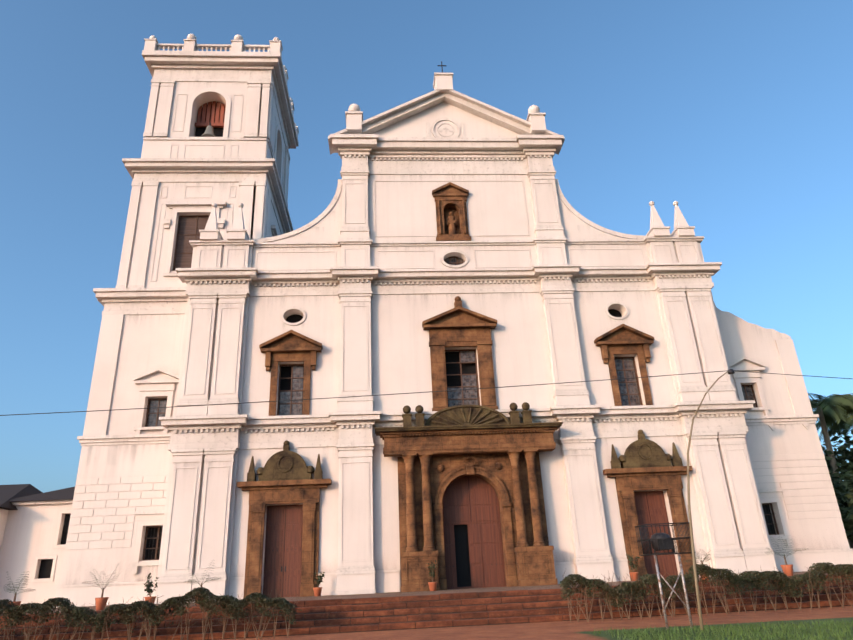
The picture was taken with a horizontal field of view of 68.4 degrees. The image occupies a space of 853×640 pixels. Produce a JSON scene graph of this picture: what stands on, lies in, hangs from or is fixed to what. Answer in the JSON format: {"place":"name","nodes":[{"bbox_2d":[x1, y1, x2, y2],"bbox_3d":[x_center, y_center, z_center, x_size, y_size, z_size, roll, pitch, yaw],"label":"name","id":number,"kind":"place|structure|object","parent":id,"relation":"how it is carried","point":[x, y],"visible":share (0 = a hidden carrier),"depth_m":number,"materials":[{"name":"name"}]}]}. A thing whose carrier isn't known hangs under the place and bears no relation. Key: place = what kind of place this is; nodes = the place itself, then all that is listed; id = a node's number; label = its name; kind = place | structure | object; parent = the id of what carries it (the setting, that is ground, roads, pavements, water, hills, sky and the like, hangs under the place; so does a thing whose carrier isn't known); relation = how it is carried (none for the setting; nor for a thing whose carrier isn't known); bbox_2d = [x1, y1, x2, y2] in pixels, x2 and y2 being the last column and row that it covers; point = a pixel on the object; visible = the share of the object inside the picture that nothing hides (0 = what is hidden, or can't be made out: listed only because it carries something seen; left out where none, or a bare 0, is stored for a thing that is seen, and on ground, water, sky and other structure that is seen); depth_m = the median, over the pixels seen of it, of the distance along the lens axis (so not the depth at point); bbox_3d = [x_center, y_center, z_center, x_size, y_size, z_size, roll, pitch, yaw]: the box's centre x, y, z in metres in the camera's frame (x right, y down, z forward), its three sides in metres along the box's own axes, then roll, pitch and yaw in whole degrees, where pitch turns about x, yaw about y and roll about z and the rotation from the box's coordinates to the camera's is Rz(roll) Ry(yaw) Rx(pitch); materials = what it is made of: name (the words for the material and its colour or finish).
{"place":"outdoors","nodes":[
{"label":"outdoors","id":0,"kind":"place"},
{"bbox_2d":[0,484,74,604],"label":"annex building","id":1,"kind":"structure","parent":0,"point":[34,524],"depth_m":35.63,"materials":[{"name":"plaster"},{"name":"roof tile"}]},
{"bbox_2d":[0,0,852,492],"label":"sky","id":2,"kind":"structure","parent":0,"point":[737,113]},
{"bbox_2d":[220,606,852,639],"bbox_3d":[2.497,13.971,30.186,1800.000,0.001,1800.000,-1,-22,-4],"label":"ground","id":3,"kind":"structure","parent":0,"point":[562,630],"depth_m":19.17,"materials":[{"name":"brown soil"}]},
{"bbox_2d":[0,587,301,639],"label":"hedge","id":4,"kind":"object","parent":3,"relation":"on","point":[17,613],"visible":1,"depth_m":20.32,"materials":[{"name":"green plant"}]},
{"bbox_2d":[0,571,852,639],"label":"terrace","id":5,"kind":"structure","parent":3,"relation":"on","point":[387,611],"depth_m":22.36,"materials":[{"name":"brown"}]},
{"bbox_2d":[3,572,35,614],"bbox_3d":[-15.739,10.389,23.988,1.150,1.551,1.147,-1,-22,-4],"label":"potted palm","id":6,"kind":"object","parent":5,"relation":"on","point":[16,602],"visible":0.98,"depth_m":23.95,"materials":[{"name":"plant"}]},
{"bbox_2d":[82,566,119,609],"bbox_3d":[-12.352,10.161,23.959,1.159,1.657,1.326,-1,-22,-4],"label":"potted palm","id":7,"kind":"object","parent":5,"relation":"on","point":[101,600],"visible":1,"depth_m":23.78,"materials":[{"name":"brown ceramic"}]},
{"bbox_2d":[144,573,157,603],"bbox_3d":[-10.837,10.584,24.703,0.527,1.302,0.690,-1,-22,-4],"label":"potted shrub","id":8,"kind":"object","parent":5,"relation":"on","point":[148,589],"visible":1,"depth_m":24.62,"materials":[{"name":"green plant"}]},
{"bbox_2d":[187,562,221,604],"bbox_3d":[-8.705,10.127,24.253,1.504,1.623,1.313,9,-25,-26],"label":"potted palm","id":9,"kind":"object","parent":5,"relation":"on","point":[202,579],"visible":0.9,"depth_m":24.17,"materials":[{"name":"plant"}]},
{"bbox_2d":[313,572,324,595],"bbox_3d":[-5.041,12.380,29.476,0.563,1.065,0.574,4,-23,-16],"label":"potted shrub","id":10,"kind":"object","parent":5,"relation":"on","point":[317,590],"visible":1,"depth_m":29.37,"materials":[{"name":"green plant"}]},
{"bbox_2d":[426,560,437,590],"bbox_3d":[0.308,11.861,29.199,0.572,1.352,0.540,-18,-27,33],"label":"potted shrub","id":11,"kind":"object","parent":5,"relation":"on","point":[432,586],"visible":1,"depth_m":29.11,"materials":[{"name":"green plant"}]},
{"bbox_2d":[55,34,852,607],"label":"cathedral","id":12,"kind":"structure","parent":5,"relation":"on","point":[395,272],"depth_m":34.88,"materials":[{"name":"white paint"}]},
{"bbox_2d":[64,82,842,583],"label":"weathering decals","id":13,"kind":"object","parent":12,"relation":"attached to","point":[186,470],"visible":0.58,"depth_m":33.82,"materials":[{"name":"grey"}]},
{"bbox_2d":[626,554,640,580],"bbox_3d":[10.135,12.003,30.548,0.660,1.251,0.630,-11,-23,19],"label":"potted shrub","id":14,"kind":"object","parent":5,"relation":"on","point":[633,565],"visible":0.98,"depth_m":30.51,"materials":[{"name":"green plant"}]},
{"bbox_2d":[684,549,711,579],"bbox_3d":[11.273,9.957,25.725,0.849,1.309,1.286,12,-26,-31],"label":"potted palm","id":15,"kind":"object","parent":5,"relation":"on","point":[701,561],"visible":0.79,"depth_m":25.76,"materials":[{"name":"brown plant"}]},
{"bbox_2d":[765,536,808,575],"bbox_3d":[15.144,9.848,26.302,1.731,1.608,1.234,-1,-22,-4],"label":"potted plant","id":16,"kind":"object","parent":5,"relation":"on","point":[787,570],"visible":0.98,"depth_m":26.22,"materials":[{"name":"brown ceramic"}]},
{"bbox_2d":[167,592,852,639],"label":"fallen leaves","id":17,"kind":"object","parent":3,"relation":"on","point":[582,612],"visible":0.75,"depth_m":20.28,"materials":[{"name":"brown plant"}]},
{"bbox_2d":[635,522,693,629],"bbox_3d":[6.933,7.254,17.854,1.272,2.765,0.932,-1,-22,-4],"label":"floodlight stand","id":18,"kind":"object","parent":3,"relation":"on","point":[660,541],"visible":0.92,"depth_m":17.88,"materials":[{"name":"metal"}]},
{"bbox_2d":[559,562,852,622],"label":"hedge","id":19,"kind":"object","parent":3,"relation":"on","point":[815,574],"visible":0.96,"depth_m":21.64,"materials":[{"name":"green plant"}]},
{"bbox_2d":[687,369,734,629],"bbox_3d":[8.531,4.930,18.424,2.882,7.364,0.237,2,-23,-11],"label":"lamp post","id":20,"kind":"object","parent":3,"relation":"on","point":[730,371],"visible":0.94,"depth_m":17.85,"materials":[{"name":"brown"}]},
{"bbox_2d":[593,619,852,639],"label":"grass tufts","id":21,"kind":"object","parent":3,"relation":"on","point":[776,633],"visible":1,"depth_m":15.64,"materials":[{"name":"green plant"}]},
{"bbox_2d":[808,393,852,548],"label":"coconut palm","id":22,"kind":"object","parent":3,"relation":"on","point":[838,409],"visible":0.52,"depth_m":43.12,"materials":[{"name":"green plant"}]},
{"bbox_2d":[812,404,852,442],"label":"coconut palm","id":23,"kind":"object","parent":3,"relation":"on","point":[849,423],"visible":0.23,"depth_m":50.87,"materials":[{"name":"green plant"}]},
{"bbox_2d":[821,424,852,486],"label":"tree","id":24,"kind":"object","parent":3,"relation":"on","point":[843,453],"visible":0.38,"depth_m":44.35,"materials":[{"name":"green plant"}]},
{"bbox_2d":[824,454,852,548],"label":"tree","id":25,"kind":"object","parent":3,"relation":"on","point":[850,468],"visible":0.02,"depth_m":42.30,"materials":[{"name":"green plant"}]},
{"bbox_2d":[831,468,852,540],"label":"tree","id":26,"kind":"object","parent":3,"relation":"on","point":[845,503],"visible":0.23,"depth_m":38.38,"materials":[{"name":"green plant"}]},
{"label":"wire poles","id":27,"kind":"object","parent":3,"relation":"on","visible":0},
{"bbox_2d":[0,370,851,415],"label":"overhead wire","id":28,"kind":"object","parent":27,"relation":"attached to","point":[414,392],"visible":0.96,"depth_m":19.09,"materials":[{"name":"black"}]}
]}

